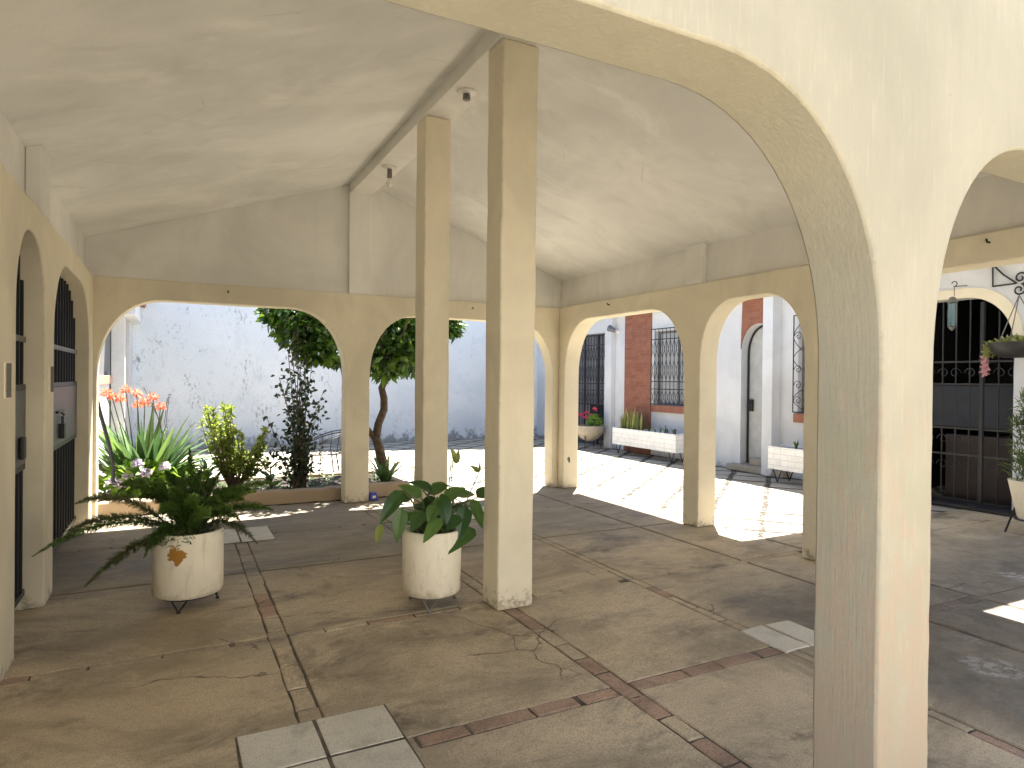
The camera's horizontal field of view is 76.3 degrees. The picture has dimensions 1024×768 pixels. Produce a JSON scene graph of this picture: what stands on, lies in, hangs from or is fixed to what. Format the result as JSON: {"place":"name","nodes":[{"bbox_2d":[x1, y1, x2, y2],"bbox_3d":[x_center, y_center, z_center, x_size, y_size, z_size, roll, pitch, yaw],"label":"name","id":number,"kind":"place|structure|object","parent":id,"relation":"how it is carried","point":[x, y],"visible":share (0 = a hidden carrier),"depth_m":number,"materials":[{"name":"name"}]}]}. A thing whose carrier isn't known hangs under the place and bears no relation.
{"place":"outdoors","nodes":[
{"label":"outdoors","id":0,"kind":"place"},
{"bbox_2d":[98,304,145,474],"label":"neighbour house","id":1,"kind":"structure","parent":0,"point":[115,369],"depth_m":11.58,"materials":[{"name":"white paint"}]},
{"bbox_2d":[98,400,115,484],"bbox_3d":[-4.435,0.507,7.080,0.230,1.190,0.040,0,0,-27],"label":"garden hose","id":2,"kind":"object","parent":1,"relation":"hanging from","point":[109,445],"visible":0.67,"depth_m":7.09,"materials":[{"name":"black rubber"}]},
{"bbox_2d":[0,485,1023,767],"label":"carport floor","id":3,"kind":"structure","parent":0,"point":[632,635],"depth_m":3.51,"materials":[{"name":"concrete"}]},
{"bbox_2d":[163,592,219,613],"bbox_3d":[-2.127,1.407,4.298,0.368,0.083,0.355,0,0,-27],"label":"plant stand","id":4,"kind":"object","parent":3,"relation":"on","point":[178,612],"visible":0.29,"depth_m":4.13,"materials":[{"name":"black metal"}]},
{"bbox_2d":[31,448,275,600],"bbox_3d":[-2.238,0.889,4.213,1.390,0.942,0.608,0,0,-27],"label":"potted fern","id":5,"kind":"object","parent":4,"relation":"on","point":[186,546],"visible":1,"depth_m":4.16,"materials":[{"name":"green plant"}]},
{"bbox_2d":[368,492,377,500],"bbox_3d":[-1.709,1.379,8.024,0.100,0.095,0.093,0,0,-27],"label":"bait box","id":6,"kind":"object","parent":3,"relation":"on","point":[373,495],"visible":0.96,"depth_m":7.99,"materials":[{"name":"blue plastic"}]},
{"bbox_2d":[408,594,455,612],"bbox_3d":[-0.531,1.423,4.358,0.350,0.083,0.334,0,0,-27],"label":"plant stand","id":7,"kind":"object","parent":3,"relation":"on","point":[435,600],"visible":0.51,"depth_m":4.20,"materials":[{"name":"grey metal"}]},
{"bbox_2d":[375,447,483,598],"bbox_3d":[-0.475,0.902,4.353,0.933,0.950,0.460,0,0,-27],"label":"potted lily","id":8,"kind":"object","parent":7,"relation":"on","point":[432,545],"visible":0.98,"depth_m":4.21,"materials":[{"name":"white paint"}]},
{"bbox_2d":[0,0,1023,767],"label":"carport","id":9,"kind":"object","parent":3,"relation":"on","point":[844,178],"visible":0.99,"depth_m":4.24,"materials":[{"name":"beige paint"}]},
{"bbox_2d":[382,165,396,186],"bbox_3d":[-1.275,-2.156,6.789,0.150,0.206,0.150,0,0,-27],"label":"ceiling lamp","id":10,"kind":"object","parent":9,"relation":"attached to","point":[389,169],"visible":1,"depth_m":6.77,"materials":[{"name":"ceramic"}]},
{"bbox_2d":[457,88,475,101],"bbox_3d":[-0.348,-2.204,4.994,0.150,0.065,0.150,0,0,-27],"label":"ceiling lamp","id":11,"kind":"object","parent":9,"relation":"attached to","point":[466,94],"visible":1,"depth_m":4.97,"materials":[{"name":"ceramic"}]},
{"bbox_2d":[98,436,1020,595],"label":"ground","id":12,"kind":"structure","parent":0,"point":[757,505],"depth_m":9.92,"materials":[{"name":"white concrete"}]},
{"bbox_2d":[98,470,409,516],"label":"garden kerb","id":13,"kind":"structure","parent":12,"relation":"on","point":[289,496],"depth_m":7.78,"materials":[{"name":"beige concrete"}]},
{"bbox_2d":[106,473,380,498],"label":"bed soil","id":14,"kind":"structure","parent":13,"relation":"in","point":[313,481],"depth_m":8.80,"materials":[{"name":"brown soil"}]},
{"bbox_2d":[98,455,210,500],"bbox_3d":[-4.130,1.107,7.479,1.303,0.640,0.669,0,0,-27],"label":"hydrangea bush","id":15,"kind":"object","parent":14,"relation":"on","point":[158,468],"visible":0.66,"depth_m":7.32,"materials":[{"name":"green plant"}]},
{"bbox_2d":[98,384,213,489],"bbox_3d":[-4.436,0.648,7.837,1.796,1.343,1.882,1,0,13],"label":"flowering plant","id":16,"kind":"object","parent":14,"relation":"on","point":[150,444],"visible":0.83,"depth_m":7.70,"materials":[{"name":"green plant"}]},
{"bbox_2d":[195,458,222,482],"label":"broadleaf plant","id":17,"kind":"object","parent":14,"relation":"on","point":[205,471],"visible":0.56,"depth_m":7.71,"materials":[{"name":"green plant"}]},
{"bbox_2d":[195,402,272,487],"bbox_3d":[-3.441,0.774,8.094,0.904,1.122,0.624,0,0,-27],"label":"green shrub","id":18,"kind":"object","parent":14,"relation":"on","point":[239,461],"visible":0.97,"depth_m":7.97,"materials":[{"name":"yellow plant"}]},
{"bbox_2d":[253,460,285,488],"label":"broadleaf plant","id":19,"kind":"object","parent":14,"relation":"on","point":[270,477],"visible":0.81,"depth_m":8.04,"materials":[{"name":"green plant"}]},
{"bbox_2d":[263,310,329,488],"bbox_3d":[-2.771,0.239,8.274,0.900,2.356,0.704,0,0,-27],"label":"tall shrub","id":20,"kind":"object","parent":14,"relation":"on","point":[300,465],"visible":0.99,"depth_m":8.23,"materials":[{"name":"green plant"}]},
{"bbox_2d":[212,473,380,492],"bbox_3d":[-3.240,1.304,8.326,3.360,0.064,1.383,0,0,-27],"label":"ground cover","id":21,"kind":"object","parent":14,"relation":"on","point":[374,475],"visible":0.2,"depth_m":8.63,"materials":[{"name":"plant"}]},
{"bbox_2d":[317,446,323,479],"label":"seedling","id":22,"kind":"object","parent":14,"relation":"in","point":[320,463],"visible":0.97,"depth_m":8.24,"materials":[{"name":"green plant"}]},
{"bbox_2d":[254,308,467,470],"bbox_3d":[-2.122,-0.601,9.239,2.953,3.998,2.069,0,0,-27],"label":"round tree","id":23,"kind":"object","parent":14,"relation":"on","point":[393,352],"visible":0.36,"depth_m":8.65,"materials":[{"name":"green plant"}]},
{"bbox_2d":[369,450,409,481],"bbox_3d":[-1.703,1.090,8.700,0.602,0.504,0.670,1,0,9],"label":"strap plant","id":24,"kind":"object","parent":14,"relation":"on","point":[385,474],"visible":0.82,"depth_m":8.67,"materials":[{"name":"green plant"}]},
{"bbox_2d":[308,429,340,472],"bbox_3d":[-2.840,1.049,9.858,0.620,0.712,0.679,0,0,-27],"label":"wire chair","id":25,"kind":"object","parent":12,"relation":"on","point":[325,451],"visible":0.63,"depth_m":9.81,"materials":[{"name":"black metal"}]},
{"bbox_2d":[131,302,537,449],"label":"courtyard wall","id":26,"kind":"structure","parent":12,"relation":"on","point":[192,360],"depth_m":14.13,"materials":[{"name":"white paint"}]},
{"bbox_2d":[578,436,600,448],"bbox_3d":[1.714,1.250,14.419,0.540,0.339,0.540,0,0,-27],"label":"bowl stand","id":27,"kind":"object","parent":12,"relation":"on","point":[585,441],"visible":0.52,"depth_m":14.29,"materials":[{"name":"black metal"}]},
{"bbox_2d":[578,407,603,440],"bbox_3d":[1.718,0.875,14.417,0.650,0.769,0.650,0,0,-27],"label":"bowl planter","id":28,"kind":"object","parent":27,"relation":"on","point":[591,430],"visible":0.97,"depth_m":14.22,"materials":[{"name":"grey ceramic"}]},
{"bbox_2d":[612,409,683,462],"bbox_3d":[2.671,0.959,12.781,0.368,0.971,1.928,0,0,-27],"label":"trough planter","id":29,"kind":"object","parent":12,"relation":"on","point":[637,434],"visible":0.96,"depth_m":12.75,"materials":[{"name":"white paint"}]},
{"bbox_2d":[768,439,802,481],"bbox_3d":[4.439,1.148,9.258,0.340,0.678,1.700,0,0,-27],"label":"trough planter","id":30,"kind":"object","parent":12,"relation":"on","point":[786,458],"visible":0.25,"depth_m":9.68,"materials":[{"name":"white paint"}]},
{"bbox_2d":[931,263,1023,516],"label":"row house","id":31,"kind":"structure","parent":12,"relation":"on","point":[972,411],"depth_m":8.21,"materials":[{"name":"white paint"}]},
{"bbox_2d":[947,281,967,330],"bbox_3d":[5.423,-0.941,7.937,0.331,0.605,0.120,0,0,-27],"label":"hanging lantern","id":32,"kind":"object","parent":31,"relation":"hanging from","point":[952,301],"visible":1,"depth_m":7.86,"materials":[{"name":"teal glass"}]},
{"bbox_2d":[932,385,1012,505],"bbox_3d":[5.824,0.763,8.477,0.100,1.480,1.500,0,0,-27],"label":"gateway door","id":33,"kind":"structure","parent":31,"relation":"in","point":[991,392],"depth_m":8.28,"materials":[{"name":"black metal"}]},
{"bbox_2d":[992,267,1023,294],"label":"wall bracket","id":34,"kind":"object","parent":31,"relation":"attached to","point":[1009,278],"depth_m":7.54,"materials":[{"name":"black metal"}]},
{"bbox_2d":[979,295,1023,376],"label":"hanging basket","id":35,"kind":"object","parent":34,"relation":"hanging from","point":[1010,346],"visible":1,"depth_m":7.24,"materials":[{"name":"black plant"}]},
{"bbox_2d":[537,311,715,459],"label":"row house","id":36,"kind":"structure","parent":0,"point":[636,363],"depth_m":13.82,"materials":[{"name":"white paint"}]},
{"bbox_2d":[578,334,604,445],"bbox_3d":[1.881,0.114,15.393,0.165,2.600,1.620,0,0,-27],"label":"door","id":37,"kind":"structure","parent":36,"relation":"in","point":[592,357],"depth_m":15.39,"materials":[{"name":"black metal"}]},
{"bbox_2d":[607,325,619,333],"bbox_3d":[2.224,-1.198,14.295,0.267,0.204,0.149,1,1,40],"label":"wall lamp","id":38,"kind":"object","parent":36,"relation":"attached to","point":[610,328],"visible":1,"depth_m":14.27,"materials":[{"name":"white plastic"}]},
{"bbox_2d":[650,327,683,413],"bbox_3d":[3.193,-0.268,12.655,0.211,1.670,1.320,0,0,-27],"label":"window","id":39,"kind":"structure","parent":36,"relation":"in","point":[670,364],"depth_m":12.87,"materials":[{"name":"grey metal"}]},
{"bbox_2d":[715,296,804,479],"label":"row house","id":40,"kind":"structure","parent":0,"point":[760,378],"depth_m":10.96,"materials":[{"name":"white paint"}]},
{"bbox_2d":[746,325,762,463],"bbox_3d":[4.224,0.236,10.903,0.122,2.468,0.766,0,0,-27],"label":"door","id":41,"kind":"structure","parent":40,"relation":"in","point":[755,348],"depth_m":11.12,"materials":[{"name":"grey paint"}]},
{"bbox_2d":[792,315,804,422],"bbox_3d":[4.701,-0.232,9.737,0.211,1.670,1.050,0,0,-27],"label":"window","id":42,"kind":"structure","parent":40,"relation":"in","point":[799,418],"depth_m":10.14,"materials":[{"name":"grey metal"}]},
{"bbox_2d":[763,509,1023,610],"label":"side yard floor","id":43,"kind":"structure","parent":0,"point":[974,553],"depth_m":5.77,"materials":[{"name":"concrete"}]},
{"bbox_2d":[1004,507,1023,531],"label":"pot stand","id":44,"kind":"object","parent":43,"relation":"on","point":[1010,518],"visible":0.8,"depth_m":6.62,"materials":[{"name":"black metal"}]},
{"bbox_2d":[995,386,1023,518],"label":"potted conifer","id":45,"kind":"object","parent":44,"relation":"on","point":[1016,485],"visible":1,"depth_m":6.57,"materials":[{"name":"green plant"}]}
]}

